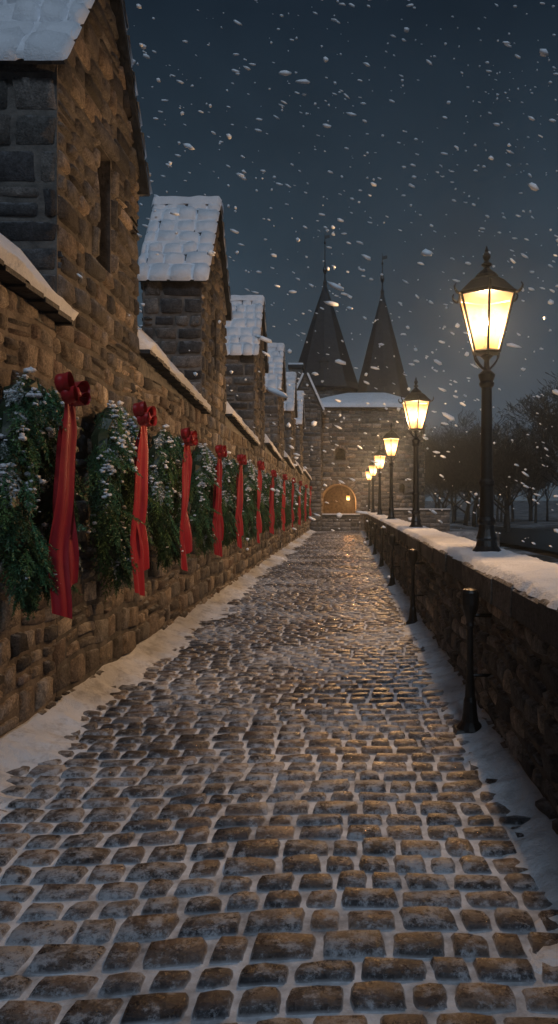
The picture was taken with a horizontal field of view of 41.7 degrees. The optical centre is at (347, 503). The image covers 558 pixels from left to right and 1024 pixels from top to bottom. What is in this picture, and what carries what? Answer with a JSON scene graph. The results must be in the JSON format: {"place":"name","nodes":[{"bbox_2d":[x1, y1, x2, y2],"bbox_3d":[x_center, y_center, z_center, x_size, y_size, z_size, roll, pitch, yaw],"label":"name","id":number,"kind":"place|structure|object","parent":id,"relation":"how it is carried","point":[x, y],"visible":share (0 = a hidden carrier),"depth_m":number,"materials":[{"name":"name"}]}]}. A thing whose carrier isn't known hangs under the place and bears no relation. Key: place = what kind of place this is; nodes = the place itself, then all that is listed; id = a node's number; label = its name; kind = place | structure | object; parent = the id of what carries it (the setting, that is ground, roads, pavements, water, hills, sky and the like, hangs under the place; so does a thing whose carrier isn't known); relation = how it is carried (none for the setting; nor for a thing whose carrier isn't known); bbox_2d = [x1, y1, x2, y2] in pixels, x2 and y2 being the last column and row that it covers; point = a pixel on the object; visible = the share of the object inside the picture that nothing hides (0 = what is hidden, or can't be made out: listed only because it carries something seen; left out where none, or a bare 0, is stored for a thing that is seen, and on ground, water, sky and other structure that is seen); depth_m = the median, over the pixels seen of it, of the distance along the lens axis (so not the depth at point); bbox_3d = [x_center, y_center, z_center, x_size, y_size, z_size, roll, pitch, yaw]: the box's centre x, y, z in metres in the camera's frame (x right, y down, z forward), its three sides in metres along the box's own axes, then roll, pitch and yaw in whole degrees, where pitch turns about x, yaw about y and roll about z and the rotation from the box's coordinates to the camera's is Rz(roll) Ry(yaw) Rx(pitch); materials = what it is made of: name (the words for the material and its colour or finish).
{"place":"outdoors","nodes":[
{"label":"outdoors","id":0,"kind":"place"},
{"bbox_2d":[0,530,557,1023],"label":"cobblestone path","id":1,"kind":"structure","parent":0,"point":[262,804],"depth_m":3.38,"materials":[{"name":"grey stone"}]},
{"bbox_2d":[0,284,309,734],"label":"stone wall","id":2,"kind":"structure","parent":1,"relation":"on","point":[41,361],"depth_m":6.27,"materials":[{"name":"brown stone"}]},
{"bbox_2d":[82,400,162,601],"bbox_3d":[-1.915,-0.024,6.319,0.485,1.737,1.285,0,1,-1],"label":"christmas wreath","id":3,"kind":"object","parent":2,"relation":"attached to","point":[117,465],"visible":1,"depth_m":6.11,"materials":[{"name":"green plant"}]},
{"bbox_2d":[189,443,226,559],"bbox_3d":[-1.914,-0.034,10.120,0.485,1.621,1.199,0,3,0],"label":"christmas wreath","id":4,"kind":"object","parent":2,"relation":"attached to","point":[207,525],"visible":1,"depth_m":9.90,"materials":[{"name":"green plant"}]},
{"bbox_2d":[242,460,264,545],"bbox_3d":[-1.914,-0.023,14.709,0.485,1.748,1.293,0,-1,1],"label":"christmas wreath","id":5,"kind":"object","parent":2,"relation":"attached to","point":[252,521],"visible":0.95,"depth_m":14.51,"materials":[{"name":"green plant"}]},
{"bbox_2d":[271,473,286,530],"bbox_3d":[-1.915,-0.029,20.423,0.485,1.679,1.242,0,2,-1],"label":"christmas wreath","id":6,"kind":"object","parent":2,"relation":"attached to","point":[279,498],"visible":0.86,"depth_m":20.23,"materials":[{"name":"green plant"}]},
{"bbox_2d":[290,481,301,525],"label":"christmas wreath","id":7,"kind":"object","parent":2,"relation":"attached to","point":[297,511],"visible":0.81,"depth_m":27.08,"materials":[{"name":"green plant"}]},
{"bbox_2d":[0,530,314,833],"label":"snow bank","id":8,"kind":"structure","parent":1,"relation":"on","point":[33,741],"depth_m":6.08,"materials":[{"name":"white snow"}]},
{"bbox_2d":[300,377,322,530],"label":"stone wall","id":9,"kind":"structure","parent":1,"relation":"on","point":[308,434],"depth_m":42.57,"materials":[{"name":"brown stone"}]},
{"bbox_2d":[297,373,323,414],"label":"roof","id":10,"kind":"structure","parent":9,"relation":"on","point":[312,389],"depth_m":42.48,"materials":[{"name":"stone"}]},
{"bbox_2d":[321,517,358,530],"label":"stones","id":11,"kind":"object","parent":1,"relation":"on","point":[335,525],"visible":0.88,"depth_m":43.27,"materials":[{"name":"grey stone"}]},
{"bbox_2d":[365,518,369,540],"bbox_3d":[0.875,1.105,31.500,0.290,1.030,0.200,0,0,0],"label":"iron bollard","id":12,"kind":"object","parent":1,"relation":"on","point":[366,539],"visible":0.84,"depth_m":31.47,"materials":[{"name":"black metal"}]},
{"bbox_2d":[367,520,371,546],"bbox_3d":[0.875,1.105,27.100,0.290,1.030,0.200,0,0,0],"label":"iron bollard","id":13,"kind":"object","parent":1,"relation":"on","point":[370,524],"visible":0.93,"depth_m":27.07,"materials":[{"name":"black metal"}]},
{"bbox_2d":[371,523,378,554],"bbox_3d":[0.875,1.105,22.700,0.290,1.030,0.200,0,0,0],"label":"iron bollard","id":14,"kind":"object","parent":1,"relation":"on","point":[375,542],"visible":0.94,"depth_m":22.67,"materials":[{"name":"black metal"}]},
{"bbox_2d":[377,527,385,567],"bbox_3d":[0.875,1.105,18.300,0.290,1.030,0.200,0,0,0],"label":"iron bollard","id":15,"kind":"object","parent":1,"relation":"on","point":[381,533],"visible":0.88,"depth_m":18.27,"materials":[{"name":"black metal"}]},
{"bbox_2d":[387,535,399,586],"bbox_3d":[0.875,1.105,13.950,0.290,1.030,0.200,0,0,0],"label":"iron bollard","id":16,"kind":"object","parent":1,"relation":"on","point":[392,544],"visible":0.88,"depth_m":13.92,"materials":[{"name":"black metal"}]},
{"bbox_2d":[404,549,423,625],"bbox_3d":[0.875,1.105,9.550,0.290,1.030,0.200,0,0,0],"label":"iron bollard","id":17,"kind":"object","parent":1,"relation":"on","point":[412,558],"visible":0.86,"depth_m":9.52,"materials":[{"name":"black metal"}]},
{"bbox_2d":[360,530,557,986],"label":"snow bank","id":18,"kind":"structure","parent":1,"relation":"on","point":[514,789],"depth_m":4.21,"materials":[{"name":"white snow"}]},
{"bbox_2d":[452,588,491,734],"bbox_3d":[0.875,1.105,5.100,0.290,1.030,0.200,0,0,0],"label":"iron bollard","id":19,"kind":"object","parent":1,"relation":"on","point":[469,722],"visible":0.93,"depth_m":5.07,"materials":[{"name":"black metal"}]},
{"bbox_2d":[283,372,297,539],"bbox_3d":[-2.630,-1.871,29.455,1.140,6.942,2.498,0,0,0],"label":"gabled stone turret","id":20,"kind":"object","parent":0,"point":[290,409],"visible":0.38,"depth_m":28.65,"materials":[{"name":"stone"}]},
{"bbox_2d":[77,0,557,577],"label":"falling snow","id":21,"kind":"structure","parent":0,"point":[337,286],"depth_m":19.12,"materials":[{"name":"white snow"}]},
{"bbox_2d":[124,0,557,500],"label":"sky","id":22,"kind":"structure","parent":0,"point":[419,112],"materials":[{"name":"blue"}]},
{"bbox_2d":[441,523,499,547],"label":"stone embankment","id":23,"kind":"structure","parent":0,"point":[465,531],"depth_m":43.24,"materials":[{"name":"grey stone"}]},
{"bbox_2d":[0,0,152,695],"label":"gabled stone turret","id":24,"kind":"object","parent":23,"relation":"on","point":[75,183],"visible":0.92,"depth_m":5.93,"materials":[{"name":"stone"}]},
{"bbox_2d":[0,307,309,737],"bbox_3d":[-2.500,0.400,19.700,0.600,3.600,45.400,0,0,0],"label":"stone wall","id":25,"kind":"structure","parent":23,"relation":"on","point":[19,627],"depth_m":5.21,"materials":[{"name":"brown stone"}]},
{"bbox_2d":[0,367,90,620],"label":"christmas wreath","id":26,"kind":"object","parent":25,"relation":"attached to","point":[39,424],"visible":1,"depth_m":4.48,"materials":[{"name":"green plant"}]},
{"bbox_2d":[0,258,310,479],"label":"eave slates","id":27,"kind":"object","parent":25,"relation":"on","point":[153,366],"visible":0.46,"depth_m":7.89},
{"bbox_2d":[0,233,311,479],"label":"coping snow","id":28,"kind":"structure","parent":25,"relation":"on","point":[14,257],"depth_m":5.22,"materials":[{"name":"white snow"}]},
{"bbox_2d":[147,424,197,572],"bbox_3d":[-1.948,-0.053,8.052,0.559,1.636,1.148,0,-1,1],"label":"christmas wreath","id":29,"kind":"object","parent":25,"relation":"attached to","point":[170,458],"visible":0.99,"depth_m":7.85,"materials":[{"name":"green plant"}]},
{"bbox_2d":[222,452,246,548],"bbox_3d":[-1.948,-0.054,12.108,0.559,1.627,1.142,0,2,1],"label":"christmas wreath","id":30,"kind":"object","parent":25,"relation":"attached to","point":[232,490],"visible":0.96,"depth_m":11.95,"materials":[{"name":"green plant"}]},
{"bbox_2d":[256,470,276,533],"bbox_3d":[-1.948,-0.057,17.305,0.559,1.584,1.111,0,-2,0],"label":"christmas wreath","id":31,"kind":"object","parent":25,"relation":"attached to","point":[267,510],"visible":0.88,"depth_m":17.13,"materials":[{"name":"green plant"}]},
{"bbox_2d":[282,478,295,527],"bbox_3d":[-1.949,-0.049,23.717,0.559,1.705,1.196,0,2,-2],"label":"christmas wreath","id":32,"kind":"object","parent":25,"relation":"attached to","point":[289,508],"visible":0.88,"depth_m":23.51,"materials":[{"name":"green plant"}]},
{"bbox_2d":[297,484,307,521],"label":"christmas wreath","id":33,"kind":"object","parent":25,"relation":"attached to","point":[303,502],"visible":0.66,"depth_m":30.92,"materials":[{"name":"green plant"}]},
{"bbox_2d":[137,196,232,600],"bbox_3d":[-2.630,-1.721,11.992,1.140,6.641,2.495,0,0,0],"label":"gabled stone turret","id":34,"kind":"object","parent":23,"relation":"on","point":[183,279],"visible":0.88,"depth_m":11.17,"materials":[{"name":"stone"}]},
{"bbox_2d":[225,295,268,566],"bbox_3d":[-2.630,-1.794,18.143,1.140,6.789,2.495,0,0,0],"label":"gabled stone turret","id":35,"kind":"object","parent":23,"relation":"on","point":[247,359],"visible":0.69,"depth_m":17.28,"materials":[{"name":"stone"}]},
{"bbox_2d":[264,343,286,549],"bbox_3d":[-2.630,-1.846,23.948,1.140,6.892,2.474,0,0,0],"label":"gabled stone turret","id":36,"kind":"object","parent":23,"relation":"on","point":[275,376],"visible":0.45,"depth_m":23.11,"materials":[{"name":"stone"}]},
{"bbox_2d":[295,391,304,533],"bbox_3d":[-2.630,-1.895,34.655,1.140,6.989,2.475,0,0,0],"label":"gabled stone turret","id":37,"kind":"object","parent":23,"relation":"on","point":[300,420],"visible":0.29,"depth_m":33.91,"materials":[{"name":"stone"}]},
{"bbox_2d":[304,486,311,519],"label":"christmas wreath","id":38,"kind":"object","parent":37,"relation":"attached to","point":[308,510],"visible":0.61,"depth_m":34.91,"materials":[{"name":"green plant"}]},
{"bbox_2d":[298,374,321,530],"bbox_3d":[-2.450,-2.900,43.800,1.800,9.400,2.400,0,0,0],"label":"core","id":39,"kind":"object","parent":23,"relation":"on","point":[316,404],"visible":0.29,"depth_m":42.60,"materials":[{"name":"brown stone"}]},
{"bbox_2d":[297,373,325,414],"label":"roof snow","id":40,"kind":"structure","parent":39,"relation":"on","point":[315,390],"depth_m":42.51,"materials":[{"name":"white snow"}]},
{"bbox_2d":[288,363,303,381],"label":"stone chimney","id":41,"kind":"object","parent":40,"relation":"on","point":[297,368],"visible":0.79,"depth_m":46.50,"materials":[{"name":"stone"}]},
{"bbox_2d":[322,517,358,530],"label":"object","id":42,"kind":"object","parent":23,"relation":"on","point":[350,526],"visible":0.29,"depth_m":43.30,"materials":[{"name":"brown stone"}]},
{"bbox_2d":[321,515,359,516],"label":"coping","id":43,"kind":"object","parent":42,"relation":"on","point":[342,516],"visible":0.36,"depth_m":43.23,"materials":[{"name":"stone"}]},
{"bbox_2d":[322,514,359,514],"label":"snow","id":44,"kind":"structure","parent":43,"relation":"on","point":[343,514],"depth_m":43.25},
{"bbox_2d":[394,511,449,530],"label":"stone wall","id":45,"kind":"structure","parent":23,"relation":"on","point":[439,527],"depth_m":44.00,"materials":[{"name":"stone"}]},
{"bbox_2d":[394,509,450,510],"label":"coping","id":46,"kind":"object","parent":45,"relation":"on","point":[422,509],"visible":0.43,"depth_m":43.93,"materials":[{"name":"stone"}]},
{"bbox_2d":[424,501,557,563],"bbox_3d":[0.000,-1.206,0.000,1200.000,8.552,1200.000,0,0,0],"label":"ground","id":47,"kind":"structure","parent":0,"point":[521,514],"depth_m":136.55,"materials":[{"name":"white snow"}]},
{"bbox_2d":[321,392,427,529],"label":"castle gatehouse","id":48,"kind":"object","parent":47,"relation":"on","point":[350,496],"visible":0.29,"depth_m":45.00,"materials":[{"name":"stone"}]},
{"bbox_2d":[298,235,357,398],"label":"spired tower","id":49,"kind":"structure","parent":48,"relation":"on","point":[337,378],"depth_m":52.03,"materials":[{"name":"stone"}]},
{"bbox_2d":[356,253,409,397],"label":"spired tower","id":50,"kind":"structure","parent":48,"relation":"on","point":[384,378],"depth_m":51.91,"materials":[{"name":"stone"}]},
{"bbox_2d":[424,443,480,508],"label":"bare tree","id":51,"kind":"object","parent":47,"relation":"on","point":[451,475],"visible":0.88,"depth_m":69.19,"materials":[{"name":"brown plant"}]},
{"bbox_2d":[363,511,557,834],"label":"stone parapet","id":52,"kind":"structure","parent":47,"relation":"on","point":[515,645],"depth_m":4.70,"materials":[{"name":"brown stone"}]},
{"bbox_2d":[364,468,371,510],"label":"street lamp","id":53,"kind":"object","parent":52,"relation":"on","point":[368,476],"visible":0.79,"depth_m":41.53,"materials":[{"name":"metal"}]},
{"bbox_2d":[367,458,376,512],"bbox_3d":[1.245,-0.932,35.300,0.605,2.755,0.697,0,0,-1],"label":"street lamp","id":54,"kind":"object","parent":52,"relation":"on","point":[372,467],"visible":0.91,"depth_m":35.22,"materials":[{"name":"metal"}]},
{"bbox_2d":[372,444,386,514],"bbox_3d":[1.245,-0.932,28.000,0.605,2.755,0.697,0,0,-3],"label":"street lamp","id":55,"kind":"object","parent":52,"relation":"on","point":[379,455],"visible":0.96,"depth_m":27.92,"materials":[{"name":"metal"}]},
{"bbox_2d":[380,423,401,518],"bbox_3d":[1.245,-0.932,20.600,0.605,2.755,0.697,0,0,5],"label":"street lamp","id":56,"kind":"object","parent":52,"relation":"on","point":[391,438],"visible":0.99,"depth_m":20.51,"materials":[{"name":"metal"}]},
{"bbox_2d":[398,378,433,526],"bbox_3d":[1.245,-0.932,13.200,0.605,2.755,0.697,0,0,-4],"label":"street lamp","id":57,"kind":"object","parent":52,"relation":"on","point":[415,402],"visible":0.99,"depth_m":13.12,"materials":[{"name":"metal"}]},
{"bbox_2d":[452,245,523,551],"bbox_3d":[1.245,-0.932,6.500,0.605,2.755,0.697,0,0,5],"label":"street lamp","id":58,"kind":"object","parent":52,"relation":"on","point":[486,299],"visible":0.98,"depth_m":6.42,"materials":[{"name":"metal"}]},
{"bbox_2d":[424,422,504,525],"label":"bare tree","id":59,"kind":"object","parent":47,"relation":"on","point":[466,516],"visible":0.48,"depth_m":73.81,"materials":[{"name":"brown plant"}]},
{"bbox_2d":[424,407,548,526],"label":"bare tree","id":60,"kind":"object","parent":47,"relation":"on","point":[475,499],"visible":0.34,"depth_m":77.83,"materials":[{"name":"brown plant"}]},
{"bbox_2d":[424,423,557,524],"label":"distant trees","id":61,"kind":"object","parent":47,"relation":"on","point":[538,487],"visible":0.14,"depth_m":112.18,"materials":[{"name":"brown plant"}]},
{"bbox_2d":[446,410,547,527],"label":"bare tree","id":62,"kind":"object","parent":47,"relation":"on","point":[500,504],"visible":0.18,"depth_m":79.37,"materials":[{"name":"brown plant"}]},
{"bbox_2d":[456,427,552,531],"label":"bare tree","id":63,"kind":"object","parent":47,"relation":"on","point":[523,461],"visible":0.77,"depth_m":67.18,"materials":[{"name":"brown plant"}]},
{"bbox_2d":[493,384,557,485],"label":"bare tree","id":64,"kind":"object","parent":47,"relation":"on","point":[528,431],"visible":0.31,"depth_m":70.62,"materials":[{"name":"brown plant"}]},
{"bbox_2d":[504,371,557,477],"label":"bare tree","id":65,"kind":"object","parent":47,"relation":"on","point":[541,419],"visible":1,"depth_m":60.81,"materials":[{"name":"brown plant"}]},
{"bbox_2d":[450,517,557,551],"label":"river","id":66,"kind":"structure","parent":0,"point":[543,539],"depth_m":56.45,"materials":[{"name":"black liquid"}]}
]}

